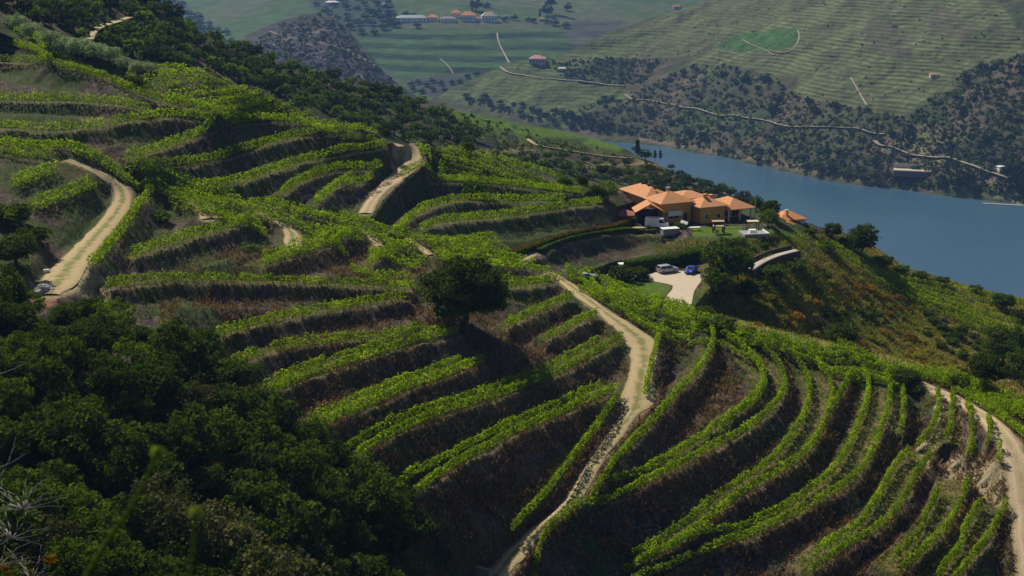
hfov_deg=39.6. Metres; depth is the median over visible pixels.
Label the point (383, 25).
shrub tree
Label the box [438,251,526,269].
vine row
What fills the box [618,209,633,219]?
shed
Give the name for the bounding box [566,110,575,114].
shrub tree
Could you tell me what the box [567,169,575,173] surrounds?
broadleaf tree
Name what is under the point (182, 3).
shrub tree
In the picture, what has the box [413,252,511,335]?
oak tree
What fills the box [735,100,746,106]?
shrub tree
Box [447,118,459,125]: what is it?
broadleaf tree
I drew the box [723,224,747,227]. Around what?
fence
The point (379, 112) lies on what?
broadleaf tree
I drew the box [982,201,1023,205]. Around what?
jetty
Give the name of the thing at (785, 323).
gully grass
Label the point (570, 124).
shrub tree
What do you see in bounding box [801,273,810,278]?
shrub
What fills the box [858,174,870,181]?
shrub tree
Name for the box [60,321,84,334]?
broadleaf tree
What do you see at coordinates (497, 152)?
broadleaf tree
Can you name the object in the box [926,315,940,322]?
shrub
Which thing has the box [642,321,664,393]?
vine row
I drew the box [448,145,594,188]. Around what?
vine row
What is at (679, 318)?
vine row
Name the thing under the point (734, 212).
window
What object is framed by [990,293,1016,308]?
broadleaf tree
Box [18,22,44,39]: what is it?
olive tree
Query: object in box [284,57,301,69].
broadleaf tree
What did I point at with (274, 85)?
broadleaf tree
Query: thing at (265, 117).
vine row
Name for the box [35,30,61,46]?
olive tree
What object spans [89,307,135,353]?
broadleaf tree
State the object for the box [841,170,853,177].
shrub tree
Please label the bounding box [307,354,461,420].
vine row
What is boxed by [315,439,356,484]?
broadleaf tree
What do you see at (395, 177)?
hilltop track
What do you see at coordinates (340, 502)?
broadleaf tree
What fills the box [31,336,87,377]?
broadleaf tree
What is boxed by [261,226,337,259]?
vine row
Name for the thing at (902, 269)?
shrub
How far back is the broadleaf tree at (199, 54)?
424.95 m
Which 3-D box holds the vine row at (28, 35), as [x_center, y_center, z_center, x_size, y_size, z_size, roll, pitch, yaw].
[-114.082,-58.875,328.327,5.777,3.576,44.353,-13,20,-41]
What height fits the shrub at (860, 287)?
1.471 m
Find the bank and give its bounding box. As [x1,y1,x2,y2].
[428,0,1023,203]
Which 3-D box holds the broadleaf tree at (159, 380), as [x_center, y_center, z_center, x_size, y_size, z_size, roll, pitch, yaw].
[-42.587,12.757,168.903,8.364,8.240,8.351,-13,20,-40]
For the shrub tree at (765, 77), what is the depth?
1564.42 m
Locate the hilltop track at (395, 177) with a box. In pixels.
[359,143,423,213]
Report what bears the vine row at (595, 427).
on the hillside
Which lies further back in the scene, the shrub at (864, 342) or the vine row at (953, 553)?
the shrub at (864, 342)
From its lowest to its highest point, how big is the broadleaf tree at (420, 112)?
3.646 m
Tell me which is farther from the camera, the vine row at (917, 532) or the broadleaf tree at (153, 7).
the broadleaf tree at (153, 7)
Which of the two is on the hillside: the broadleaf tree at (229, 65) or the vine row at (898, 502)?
the vine row at (898, 502)
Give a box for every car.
[583,272,596,278]
[656,264,678,273]
[684,265,697,273]
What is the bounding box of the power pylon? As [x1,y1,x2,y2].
[509,109,516,144]
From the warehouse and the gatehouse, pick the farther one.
the warehouse
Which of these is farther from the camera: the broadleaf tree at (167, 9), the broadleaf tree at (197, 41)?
the broadleaf tree at (167, 9)
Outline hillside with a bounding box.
[0,6,1023,575]
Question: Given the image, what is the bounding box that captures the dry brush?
[157,236,1023,575]
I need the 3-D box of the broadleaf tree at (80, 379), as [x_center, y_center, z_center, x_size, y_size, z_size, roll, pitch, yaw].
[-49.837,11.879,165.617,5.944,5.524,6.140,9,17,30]
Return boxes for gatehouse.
[996,165,1004,172]
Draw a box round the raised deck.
[738,228,768,240]
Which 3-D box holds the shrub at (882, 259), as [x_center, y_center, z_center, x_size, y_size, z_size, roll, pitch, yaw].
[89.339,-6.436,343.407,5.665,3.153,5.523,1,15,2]
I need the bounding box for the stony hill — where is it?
[241,13,415,98]
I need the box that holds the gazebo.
[746,220,759,229]
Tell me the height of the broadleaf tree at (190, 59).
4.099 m
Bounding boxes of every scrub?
[0,0,759,210]
[248,13,405,94]
[517,1,1019,98]
[551,56,659,84]
[564,53,1023,203]
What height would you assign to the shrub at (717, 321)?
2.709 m
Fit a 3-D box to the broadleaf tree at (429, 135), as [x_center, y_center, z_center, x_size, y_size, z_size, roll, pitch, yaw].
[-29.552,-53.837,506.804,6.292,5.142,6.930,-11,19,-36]
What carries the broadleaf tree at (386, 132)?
on the hillside
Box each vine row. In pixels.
[0,37,52,60]
[0,53,216,111]
[0,90,149,110]
[0,106,210,132]
[0,136,63,149]
[0,139,55,155]
[0,146,47,161]
[1,134,140,190]
[10,26,48,43]
[10,158,57,183]
[11,166,58,189]
[29,172,93,204]
[30,34,85,65]
[32,181,96,212]
[37,39,90,67]
[60,61,92,74]
[66,63,101,74]
[67,140,126,180]
[72,146,128,183]
[86,183,154,266]
[105,269,412,289]
[124,156,228,185]
[125,62,186,76]
[125,106,317,157]
[129,163,235,194]
[130,209,254,255]
[136,163,361,224]
[139,66,208,83]
[139,166,362,229]
[140,176,360,235]
[141,67,187,79]
[142,122,368,167]
[142,182,364,248]
[143,71,214,88]
[153,75,229,92]
[162,84,236,98]
[166,84,247,100]
[169,195,263,227]
[172,201,266,239]
[174,89,254,103]
[183,88,261,104]
[194,91,269,108]
[197,94,275,112]
[208,99,283,115]
[211,138,387,190]
[215,290,408,338]
[218,100,293,118]
[229,108,299,124]
[231,319,420,360]
[244,107,313,122]
[247,114,318,123]
[261,225,354,265]
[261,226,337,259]
[263,322,446,385]
[271,325,458,390]
[279,158,382,194]
[287,116,339,125]
[295,121,348,128]
[298,220,344,250]
[302,227,348,257]
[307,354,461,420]
[311,351,486,430]
[313,170,354,206]
[318,122,377,134]
[320,209,423,254]
[323,219,427,263]
[339,171,373,188]
[340,133,377,143]
[340,210,479,255]
[340,335,600,452]
[344,215,480,261]
[348,330,623,456]
[349,262,413,279]
[351,263,415,287]
[367,245,421,267]
[368,237,416,263]
[370,248,419,271]
[397,379,601,481]
[398,191,564,230]
[400,158,585,194]
[413,381,621,493]
[416,139,425,154]
[419,196,602,230]
[424,143,431,164]
[424,230,497,242]
[427,234,500,244]
[428,235,512,250]
[432,241,514,256]
[435,246,522,260]
[436,145,583,194]
[437,173,476,182]
[438,159,562,193]
[438,165,511,185]
[438,171,509,183]
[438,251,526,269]
[439,153,563,188]
[439,175,477,182]
[442,149,585,196]
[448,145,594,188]
[479,257,552,274]
[482,241,535,267]
[502,269,565,283]
[504,290,574,328]
[508,274,556,288]
[511,390,621,533]
[530,323,788,575]
[545,307,598,338]
[565,262,1023,404]
[565,265,1023,399]
[565,265,1023,410]
[565,271,1023,418]
[578,277,919,387]
[578,284,920,396]
[589,318,715,500]
[606,278,1023,406]
[606,285,1023,415]
[607,332,766,485]
[612,301,689,341]
[623,346,871,575]
[629,313,683,346]
[630,338,812,555]
[631,337,892,575]
[635,331,835,568]
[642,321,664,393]
[666,312,750,340]
[688,337,756,362]
[717,333,767,433]
[789,347,861,383]
[807,444,911,560]
[808,445,935,573]
[815,241,989,329]
[828,365,855,415]
[832,241,1009,329]
[834,248,1002,329]
[834,364,898,387]
[841,241,1023,332]
[876,272,1023,304]
[879,277,1023,308]
[891,282,1014,312]
[892,483,940,562]
[897,474,971,573]
[899,384,907,429]
[902,289,1023,323]
[916,384,941,448]
[918,297,1023,328]
[936,497,983,575]
[943,384,956,441]
[951,497,1008,575]
[955,385,1023,436]
[964,396,975,455]
[976,395,1023,433]
[984,411,994,450]
[996,436,1003,462]
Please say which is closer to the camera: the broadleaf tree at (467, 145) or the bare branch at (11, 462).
the bare branch at (11, 462)
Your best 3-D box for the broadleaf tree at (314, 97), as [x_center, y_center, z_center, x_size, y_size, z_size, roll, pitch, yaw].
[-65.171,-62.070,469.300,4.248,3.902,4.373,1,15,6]
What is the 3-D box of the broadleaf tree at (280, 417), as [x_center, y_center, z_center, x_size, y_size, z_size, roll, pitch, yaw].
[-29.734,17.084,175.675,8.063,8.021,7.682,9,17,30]
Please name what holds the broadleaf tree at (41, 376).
on the hillside
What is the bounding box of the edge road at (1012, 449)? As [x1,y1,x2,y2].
[917,381,1023,575]
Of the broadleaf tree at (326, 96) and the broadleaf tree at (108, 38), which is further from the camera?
the broadleaf tree at (326, 96)
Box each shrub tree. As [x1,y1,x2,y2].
[175,1,186,5]
[184,16,196,20]
[185,9,195,15]
[193,12,203,18]
[319,6,332,13]
[330,2,338,6]
[342,4,350,8]
[342,16,354,22]
[345,24,355,28]
[353,18,365,25]
[360,13,369,19]
[366,18,376,25]
[367,8,378,15]
[378,21,388,29]
[381,2,394,9]
[383,12,391,19]
[385,12,396,16]
[389,18,400,26]
[465,97,474,101]
[469,0,482,10]
[475,96,484,102]
[496,104,505,110]
[534,107,543,112]
[541,3,553,15]
[549,18,559,25]
[549,107,558,113]
[561,21,570,27]
[563,2,571,10]
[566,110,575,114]
[567,112,575,119]
[567,122,577,127]
[588,118,598,123]
[593,123,602,129]
[605,122,614,126]
[615,128,624,133]
[644,107,654,114]
[684,128,695,135]
[696,131,709,137]
[719,71,728,75]
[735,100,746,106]
[739,73,750,81]
[753,156,761,161]
[754,146,762,151]
[757,72,770,80]
[767,104,779,110]
[769,138,778,145]
[771,93,782,102]
[776,125,784,131]
[799,152,808,158]
[799,161,810,170]
[804,97,813,102]
[808,105,820,113]
[810,162,826,173]
[822,147,833,151]
[822,163,838,173]
[829,101,840,109]
[831,146,841,153]
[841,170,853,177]
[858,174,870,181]
[903,129,914,136]
[936,174,946,184]
[946,175,959,184]
[947,89,961,98]
[954,102,965,111]
[954,170,971,180]
[978,64,988,69]
[988,64,998,69]
[988,156,997,161]
[1001,162,1014,171]
[1004,169,1023,187]
[1014,61,1023,69]
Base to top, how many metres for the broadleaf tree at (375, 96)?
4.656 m
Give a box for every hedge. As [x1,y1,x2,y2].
[504,217,636,260]
[536,227,656,253]
[623,244,710,269]
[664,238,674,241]
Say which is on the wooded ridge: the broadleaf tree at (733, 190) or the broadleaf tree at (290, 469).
the broadleaf tree at (733, 190)
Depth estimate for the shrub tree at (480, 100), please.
1694.01 m
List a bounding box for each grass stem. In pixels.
[83,445,166,575]
[187,506,204,575]
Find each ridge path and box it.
[86,16,132,38]
[527,139,629,157]
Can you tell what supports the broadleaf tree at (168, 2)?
on the wooded ridge
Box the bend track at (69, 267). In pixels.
[36,159,130,294]
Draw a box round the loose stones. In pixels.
[80,67,1023,575]
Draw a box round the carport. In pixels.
[632,199,664,225]
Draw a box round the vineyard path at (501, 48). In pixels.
[496,33,509,62]
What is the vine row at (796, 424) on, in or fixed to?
on the hillside
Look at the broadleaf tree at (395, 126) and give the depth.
489.08 m
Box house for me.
[619,181,756,223]
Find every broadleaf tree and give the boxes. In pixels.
[0,0,13,7]
[0,232,38,266]
[0,263,30,303]
[0,280,17,304]
[0,296,16,328]
[0,302,39,330]
[0,332,44,368]
[0,348,14,379]
[0,377,37,422]
[0,415,29,473]
[0,464,39,493]
[0,465,75,536]
[0,480,9,505]
[0,492,44,562]
[0,558,35,575]
[4,352,78,404]
[5,330,35,353]
[10,400,69,441]
[12,406,91,470]
[13,289,47,312]
[15,0,38,9]
[15,310,49,336]
[23,5,51,21]
[23,510,83,562]
[27,536,106,575]
[28,323,67,354]
[29,381,79,409]
[29,458,84,501]
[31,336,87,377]
[34,0,52,7]
[36,393,115,463]
[41,13,60,27]
[47,301,83,326]
[54,315,115,356]
[56,482,110,534]
[59,364,110,400]
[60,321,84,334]
[63,348,122,387]
[66,0,90,7]
[68,508,129,566]
[69,5,88,16]
[70,295,106,320]
[73,418,153,475]
[76,392,112,426]
[78,445,138,498]
[79,13,97,25]
[79,356,148,416]
[81,526,153,575]
[88,0,103,14]
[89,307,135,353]
[91,296,139,329]
[95,30,120,43]
[97,491,158,547]
[100,0,120,12]
[103,24,124,35]
[104,387,156,429]
[105,336,156,374]
[107,549,195,575]
[113,468,202,526]
[115,450,188,505]
[116,32,139,44]
[117,1,141,15]
[118,20,140,35]
[121,358,192,420]
[122,37,145,56]
[129,490,215,557]
[130,325,154,343]
[130,338,167,363]
[131,31,152,39]
[133,10,158,26]
[135,417,200,472]
[138,24,163,36]
[139,45,161,61]
[140,38,155,52]
[141,0,160,2]
[142,0,163,13]
[145,348,188,381]
[145,529,203,575]
[147,319,189,352]
[148,397,187,424]
[149,32,167,44]
[150,317,212,372]
[155,20,173,32]
[156,0,172,10]
[161,51,187,68]
[162,3,185,17]
[163,26,186,38]
[164,401,246,469]
[166,16,183,29]
[168,371,223,412]
[174,43,191,53]
[178,353,220,396]
[179,22,200,33]
[179,498,268,573]
[180,18,196,26]
[180,31,195,45]
[180,463,227,511]
[182,54,196,66]
[182,563,231,575]
[183,325,224,354]
[188,47,206,62]
[191,33,206,47]
[202,43,217,54]
[202,53,219,61]
[202,381,255,422]
[205,55,225,72]
[205,340,232,375]
[207,30,225,41]
[212,49,230,61]
[212,468,290,531]
[213,40,226,48]
[214,355,263,390]
[214,417,259,451]
[217,537,332,575]
[218,544,277,575]
[220,451,266,488]
[221,63,237,72]
[224,57,242,65]
[225,40,239,50]
[226,65,249,80]
[228,50,242,57]
[232,39,252,52]
[232,441,322,499]
[233,418,284,457]
[235,492,335,572]
[237,73,258,87]
[239,382,285,411]
[241,55,263,68]
[243,394,304,442]
[245,44,262,55]
[247,65,264,76]
[249,74,269,90]
[251,54,264,60]
[257,57,273,69]
[257,68,275,79]
[262,51,277,61]
[265,75,284,91]
[275,63,287,71]
[275,73,290,81]
[275,433,327,481]
[277,84,293,97]
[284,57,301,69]
[284,76,299,85]
[292,95,311,109]
[292,415,334,449]
[295,73,306,80]
[297,90,308,97]
[297,477,355,525]
[298,65,309,74]
[298,542,351,575]
[300,463,350,499]
[301,77,321,87]
[304,83,325,94]
[306,506,346,541]
[307,68,324,79]
[309,94,319,103]
[315,99,331,111]
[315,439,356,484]
[318,75,330,85]
[318,531,346,559]
[319,90,337,101]
[324,67,341,81]
[329,79,346,89]
[330,104,344,113]
[330,450,388,500]
[331,96,346,107]
[334,89,350,103]
[335,111,353,122]
[337,520,377,558]
[340,552,388,575]
[342,82,358,93]
[343,77,357,84]
[343,93,361,103]
[344,102,357,109]
[346,111,364,124]
[346,471,413,530]
[354,116,371,130]
[355,86,370,97]
[357,79,368,85]
[357,98,372,108]
[358,109,372,117]
[362,91,380,101]
[364,98,381,109]
[364,114,381,123]
[366,81,380,95]
[368,124,382,131]
[370,106,387,115]
[370,520,418,562]
[376,562,406,575]
[377,89,392,101]
[377,120,392,129]
[379,81,395,92]
[381,102,390,107]
[381,128,391,138]
[385,475,422,504]
[386,93,400,102]
[388,120,402,133]
[390,86,402,94]
[391,102,405,112]
[392,112,411,126]
[397,505,436,547]
[399,94,413,101]
[399,127,409,133]
[400,107,413,113]
[401,131,416,141]
[402,99,420,110]
[407,112,419,121]
[409,122,422,129]
[414,95,427,105]
[414,130,422,139]
[417,109,429,117]
[421,129,438,142]
[423,125,434,130]
[424,105,437,116]
[432,106,451,117]
[432,118,443,127]
[433,128,446,137]
[440,122,451,129]
[441,133,451,139]
[444,113,455,119]
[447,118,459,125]
[449,124,460,134]
[452,136,461,144]
[459,119,471,125]
[461,123,474,130]
[461,135,474,142]
[461,141,474,153]
[466,126,484,136]
[491,150,500,155]
[503,152,513,156]
[517,151,526,154]
[519,155,530,161]
[523,162,535,169]
[529,153,541,161]
[538,159,550,165]
[542,152,552,157]
[542,162,552,168]
[551,157,563,165]
[556,151,570,158]
[557,175,573,188]
[558,160,573,171]
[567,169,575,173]
[574,174,588,187]
[575,166,586,174]
[580,155,590,162]
[586,184,606,202]
[588,171,601,178]
[595,165,608,173]
[598,179,618,201]
[601,174,609,180]
[612,168,625,177]
[621,157,633,165]
[623,167,635,175]
[624,176,632,181]
[633,174,646,180]
[636,178,648,183]
[637,168,646,173]
[638,149,652,159]
[643,164,656,171]
[647,173,660,179]
[653,179,663,185]
[654,175,668,185]
[656,185,665,190]
[663,171,672,175]
[667,184,679,191]
[675,170,684,175]
[678,173,689,179]
[678,179,691,187]
[684,174,696,181]
[692,188,702,193]
[697,179,710,188]
[697,236,755,283]
[700,267,737,298]
[703,187,716,194]
[712,183,724,192]
[716,185,730,194]
[725,186,737,195]
[733,195,745,201]
[733,279,763,296]
[738,190,751,199]
[744,196,754,201]
[749,195,763,210]
[758,199,781,213]
[758,209,780,226]
[821,322,858,343]
[824,222,842,237]
[845,223,880,255]
[891,366,926,389]
[964,351,1016,383]
[979,323,1023,363]
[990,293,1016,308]
[1005,345,1023,379]
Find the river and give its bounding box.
[603,141,1023,298]
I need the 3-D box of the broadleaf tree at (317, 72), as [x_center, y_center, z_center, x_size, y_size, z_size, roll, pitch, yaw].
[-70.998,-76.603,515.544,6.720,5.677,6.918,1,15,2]
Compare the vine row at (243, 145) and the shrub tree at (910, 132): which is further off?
the shrub tree at (910, 132)
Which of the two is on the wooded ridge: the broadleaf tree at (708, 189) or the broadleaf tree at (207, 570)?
the broadleaf tree at (708, 189)
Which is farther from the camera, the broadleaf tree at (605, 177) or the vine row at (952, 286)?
the broadleaf tree at (605, 177)
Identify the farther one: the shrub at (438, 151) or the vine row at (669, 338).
the shrub at (438, 151)
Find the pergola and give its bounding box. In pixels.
[712,220,725,233]
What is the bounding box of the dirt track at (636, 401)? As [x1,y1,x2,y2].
[492,272,658,575]
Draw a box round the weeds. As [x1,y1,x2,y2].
[0,34,1011,575]
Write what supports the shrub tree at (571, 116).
on the bank
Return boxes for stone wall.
[748,245,791,261]
[753,250,800,278]
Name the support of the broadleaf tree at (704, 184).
on the wooded ridge
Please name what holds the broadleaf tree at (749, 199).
on the wooded ridge
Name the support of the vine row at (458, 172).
on the hillside
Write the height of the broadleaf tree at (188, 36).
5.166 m
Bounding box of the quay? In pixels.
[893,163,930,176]
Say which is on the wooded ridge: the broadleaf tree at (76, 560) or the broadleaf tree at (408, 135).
the broadleaf tree at (408, 135)
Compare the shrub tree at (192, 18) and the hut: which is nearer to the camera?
the hut
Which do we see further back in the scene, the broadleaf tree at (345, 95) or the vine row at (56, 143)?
the broadleaf tree at (345, 95)
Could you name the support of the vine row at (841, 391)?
on the hillside
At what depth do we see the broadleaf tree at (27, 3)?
355.68 m
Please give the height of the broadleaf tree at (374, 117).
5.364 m
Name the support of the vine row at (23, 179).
on the hillside
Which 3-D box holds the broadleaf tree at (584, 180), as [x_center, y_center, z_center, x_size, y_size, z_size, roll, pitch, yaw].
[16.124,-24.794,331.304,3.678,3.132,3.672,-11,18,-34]
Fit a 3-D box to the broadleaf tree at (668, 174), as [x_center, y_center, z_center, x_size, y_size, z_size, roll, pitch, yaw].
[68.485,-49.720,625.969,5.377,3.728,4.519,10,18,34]
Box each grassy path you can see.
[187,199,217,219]
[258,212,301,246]
[361,229,381,246]
[407,239,431,254]
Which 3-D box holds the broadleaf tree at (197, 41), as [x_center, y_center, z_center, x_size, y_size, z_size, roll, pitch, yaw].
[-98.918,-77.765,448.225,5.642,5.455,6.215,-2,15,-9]
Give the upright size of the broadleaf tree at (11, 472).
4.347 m
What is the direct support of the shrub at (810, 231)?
on the hillside
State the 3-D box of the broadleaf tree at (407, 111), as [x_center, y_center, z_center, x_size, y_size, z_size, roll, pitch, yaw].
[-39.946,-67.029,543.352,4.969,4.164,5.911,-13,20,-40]
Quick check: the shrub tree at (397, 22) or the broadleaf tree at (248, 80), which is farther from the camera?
the shrub tree at (397, 22)
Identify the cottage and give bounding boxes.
[779,209,806,224]
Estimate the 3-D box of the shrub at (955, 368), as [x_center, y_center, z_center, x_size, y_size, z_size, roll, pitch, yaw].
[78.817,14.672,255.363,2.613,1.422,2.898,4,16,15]
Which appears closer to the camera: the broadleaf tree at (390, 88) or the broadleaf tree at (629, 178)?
the broadleaf tree at (390, 88)
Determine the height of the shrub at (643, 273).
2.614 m
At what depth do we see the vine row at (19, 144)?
250.09 m
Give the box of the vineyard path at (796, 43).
[769,30,799,52]
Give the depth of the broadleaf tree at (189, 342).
181.08 m
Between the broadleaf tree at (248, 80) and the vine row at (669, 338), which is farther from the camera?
the broadleaf tree at (248, 80)
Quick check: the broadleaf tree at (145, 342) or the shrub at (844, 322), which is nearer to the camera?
the broadleaf tree at (145, 342)
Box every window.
[668,216,678,218]
[731,210,738,215]
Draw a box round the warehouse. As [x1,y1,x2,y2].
[396,15,426,22]
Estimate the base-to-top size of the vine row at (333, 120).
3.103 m
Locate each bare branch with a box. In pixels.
[0,358,32,374]
[0,438,15,478]
[0,453,25,467]
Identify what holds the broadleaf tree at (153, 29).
on the wooded ridge
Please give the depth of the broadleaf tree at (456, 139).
529.81 m
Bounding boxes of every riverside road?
[499,66,624,85]
[624,94,884,133]
[872,140,1006,177]
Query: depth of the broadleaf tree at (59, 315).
185.30 m
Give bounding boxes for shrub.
[0,201,38,225]
[0,470,67,575]
[16,225,53,242]
[120,75,149,89]
[150,209,173,222]
[240,243,259,251]
[433,149,442,154]
[459,180,492,198]
[472,230,489,238]
[606,264,638,282]
[628,265,650,279]
[672,222,685,228]
[694,305,715,315]
[695,315,738,333]
[732,237,748,244]
[741,324,755,333]
[741,334,770,345]
[744,243,760,250]
[750,321,762,326]
[757,280,769,286]
[758,242,768,248]
[759,263,788,279]
[761,302,773,310]
[765,293,776,299]
[780,313,788,320]
[783,258,811,271]
[791,311,805,319]
[800,294,811,301]
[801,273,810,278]
[803,227,817,234]
[809,298,824,306]
[811,323,822,328]
[811,329,819,335]
[812,287,823,294]
[816,239,837,251]
[820,310,832,317]
[828,279,836,283]
[832,310,843,316]
[835,319,850,325]
[836,305,844,310]
[837,236,850,246]
[854,284,864,290]
[855,307,863,313]
[856,290,866,295]
[859,340,867,345]
[861,300,870,306]
[862,310,874,317]
[864,284,876,290]
[866,334,877,340]
[871,254,894,266]
[872,291,882,296]
[874,310,884,315]
[875,337,886,344]
[878,328,891,334]
[880,294,894,299]
[885,310,894,315]
[891,264,910,274]
[893,294,907,300]
[904,333,918,340]
[912,271,930,278]
[912,351,925,358]
[921,308,936,316]
[921,330,932,335]
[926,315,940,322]
[927,361,941,367]
[931,276,951,284]
[935,323,947,329]
[935,342,947,348]
[941,333,950,337]
[944,364,956,372]
[945,336,960,343]
[946,326,958,331]
[946,372,977,388]
[951,331,966,338]
[954,325,968,331]
[954,350,969,358]
[956,364,966,370]
[963,340,973,344]
[968,332,980,337]
[969,285,983,291]
[970,344,979,349]
[974,338,986,344]
[1010,309,1023,320]
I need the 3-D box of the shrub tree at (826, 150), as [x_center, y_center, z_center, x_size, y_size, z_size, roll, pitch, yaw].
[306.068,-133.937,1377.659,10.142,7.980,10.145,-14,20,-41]
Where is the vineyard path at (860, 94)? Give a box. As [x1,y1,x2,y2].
[850,77,866,104]
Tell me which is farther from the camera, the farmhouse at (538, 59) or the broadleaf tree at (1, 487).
the farmhouse at (538, 59)
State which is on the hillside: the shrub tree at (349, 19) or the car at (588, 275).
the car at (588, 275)
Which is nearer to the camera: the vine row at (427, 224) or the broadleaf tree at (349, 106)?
the vine row at (427, 224)
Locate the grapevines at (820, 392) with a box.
[80,72,1000,575]
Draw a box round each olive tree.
[1,14,27,28]
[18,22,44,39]
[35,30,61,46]
[52,36,75,53]
[62,36,93,59]
[75,42,106,62]
[97,46,123,63]
[112,57,130,69]
[128,61,145,74]
[142,62,157,73]
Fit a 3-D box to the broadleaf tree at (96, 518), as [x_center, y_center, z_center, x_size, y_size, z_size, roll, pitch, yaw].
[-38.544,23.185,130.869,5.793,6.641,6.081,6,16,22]
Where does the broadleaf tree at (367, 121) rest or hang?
on the wooded ridge
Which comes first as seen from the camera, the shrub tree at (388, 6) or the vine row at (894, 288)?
the vine row at (894, 288)
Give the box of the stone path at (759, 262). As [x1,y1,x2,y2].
[750,249,797,269]
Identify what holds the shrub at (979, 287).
on the hillside
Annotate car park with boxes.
[598,271,700,307]
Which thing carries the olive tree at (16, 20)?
on the hillside
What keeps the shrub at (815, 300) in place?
on the hillside
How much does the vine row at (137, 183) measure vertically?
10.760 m
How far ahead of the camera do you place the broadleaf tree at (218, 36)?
475.10 m
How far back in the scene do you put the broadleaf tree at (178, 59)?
394.48 m
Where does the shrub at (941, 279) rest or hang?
on the hillside
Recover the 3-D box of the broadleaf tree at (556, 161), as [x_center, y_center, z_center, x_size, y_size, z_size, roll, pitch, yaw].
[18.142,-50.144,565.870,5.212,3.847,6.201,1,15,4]
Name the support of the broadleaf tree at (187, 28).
on the wooded ridge
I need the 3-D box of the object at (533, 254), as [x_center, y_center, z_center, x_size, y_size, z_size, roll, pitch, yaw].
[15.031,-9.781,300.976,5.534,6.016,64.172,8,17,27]
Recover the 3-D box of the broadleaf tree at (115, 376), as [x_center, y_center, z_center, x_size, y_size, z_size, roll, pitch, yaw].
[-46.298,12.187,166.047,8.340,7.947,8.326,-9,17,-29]
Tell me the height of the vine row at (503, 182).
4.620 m
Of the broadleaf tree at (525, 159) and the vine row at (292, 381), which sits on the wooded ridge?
the broadleaf tree at (525, 159)
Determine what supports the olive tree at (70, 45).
on the hillside
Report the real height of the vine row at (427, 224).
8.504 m
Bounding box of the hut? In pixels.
[929,73,938,77]
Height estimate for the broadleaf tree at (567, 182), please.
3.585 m
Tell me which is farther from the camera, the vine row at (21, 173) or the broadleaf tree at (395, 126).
the broadleaf tree at (395, 126)
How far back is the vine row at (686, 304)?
242.79 m
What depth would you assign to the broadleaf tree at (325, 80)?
519.68 m
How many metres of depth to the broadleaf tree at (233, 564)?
141.46 m
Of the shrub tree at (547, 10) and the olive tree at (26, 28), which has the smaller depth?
the olive tree at (26, 28)
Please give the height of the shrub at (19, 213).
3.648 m
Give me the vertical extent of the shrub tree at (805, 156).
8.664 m
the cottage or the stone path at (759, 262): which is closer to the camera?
the stone path at (759, 262)
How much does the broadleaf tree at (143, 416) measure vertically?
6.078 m
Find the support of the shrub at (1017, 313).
on the hillside
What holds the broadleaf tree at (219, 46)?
on the wooded ridge
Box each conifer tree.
[544,0,556,13]
[634,139,640,157]
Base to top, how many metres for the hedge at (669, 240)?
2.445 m
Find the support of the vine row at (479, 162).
on the hillside
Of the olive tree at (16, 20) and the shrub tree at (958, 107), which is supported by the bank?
the shrub tree at (958, 107)
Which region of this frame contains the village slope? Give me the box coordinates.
[156,0,710,100]
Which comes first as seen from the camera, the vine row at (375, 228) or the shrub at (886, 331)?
the vine row at (375, 228)
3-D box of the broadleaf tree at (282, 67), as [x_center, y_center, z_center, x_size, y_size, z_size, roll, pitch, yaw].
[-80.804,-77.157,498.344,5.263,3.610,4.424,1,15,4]
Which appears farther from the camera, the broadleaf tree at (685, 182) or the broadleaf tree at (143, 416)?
the broadleaf tree at (685, 182)
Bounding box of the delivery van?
[645,216,669,227]
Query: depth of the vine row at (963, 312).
332.04 m
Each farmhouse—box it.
[325,1,338,5]
[427,14,437,20]
[440,16,455,22]
[451,10,460,17]
[460,11,475,21]
[481,11,496,22]
[529,55,545,64]
[673,5,680,9]
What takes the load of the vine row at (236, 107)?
on the hillside
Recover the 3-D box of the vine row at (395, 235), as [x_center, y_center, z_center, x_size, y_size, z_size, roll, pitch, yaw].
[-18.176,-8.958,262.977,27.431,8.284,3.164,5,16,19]
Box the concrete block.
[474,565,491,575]
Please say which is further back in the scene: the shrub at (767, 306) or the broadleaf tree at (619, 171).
the broadleaf tree at (619, 171)
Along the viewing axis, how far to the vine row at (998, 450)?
202.18 m
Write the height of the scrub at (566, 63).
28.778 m
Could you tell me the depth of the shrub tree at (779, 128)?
1457.20 m
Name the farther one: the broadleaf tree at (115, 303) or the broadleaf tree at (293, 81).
the broadleaf tree at (293, 81)
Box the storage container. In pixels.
[660,226,679,235]
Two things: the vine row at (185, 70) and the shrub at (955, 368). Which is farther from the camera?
the vine row at (185, 70)
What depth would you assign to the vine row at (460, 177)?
313.78 m
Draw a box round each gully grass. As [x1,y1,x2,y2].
[655,232,1023,393]
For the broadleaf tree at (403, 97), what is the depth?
571.60 m
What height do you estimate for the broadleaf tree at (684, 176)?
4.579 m
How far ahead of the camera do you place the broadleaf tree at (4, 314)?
176.44 m
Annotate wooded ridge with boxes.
[0,0,760,209]
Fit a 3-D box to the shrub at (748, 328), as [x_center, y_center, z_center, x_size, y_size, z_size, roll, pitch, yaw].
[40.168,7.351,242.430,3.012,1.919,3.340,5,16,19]
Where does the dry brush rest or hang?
on the hillside
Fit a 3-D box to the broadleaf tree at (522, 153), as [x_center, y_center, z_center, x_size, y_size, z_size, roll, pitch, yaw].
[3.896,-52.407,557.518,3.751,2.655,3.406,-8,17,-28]

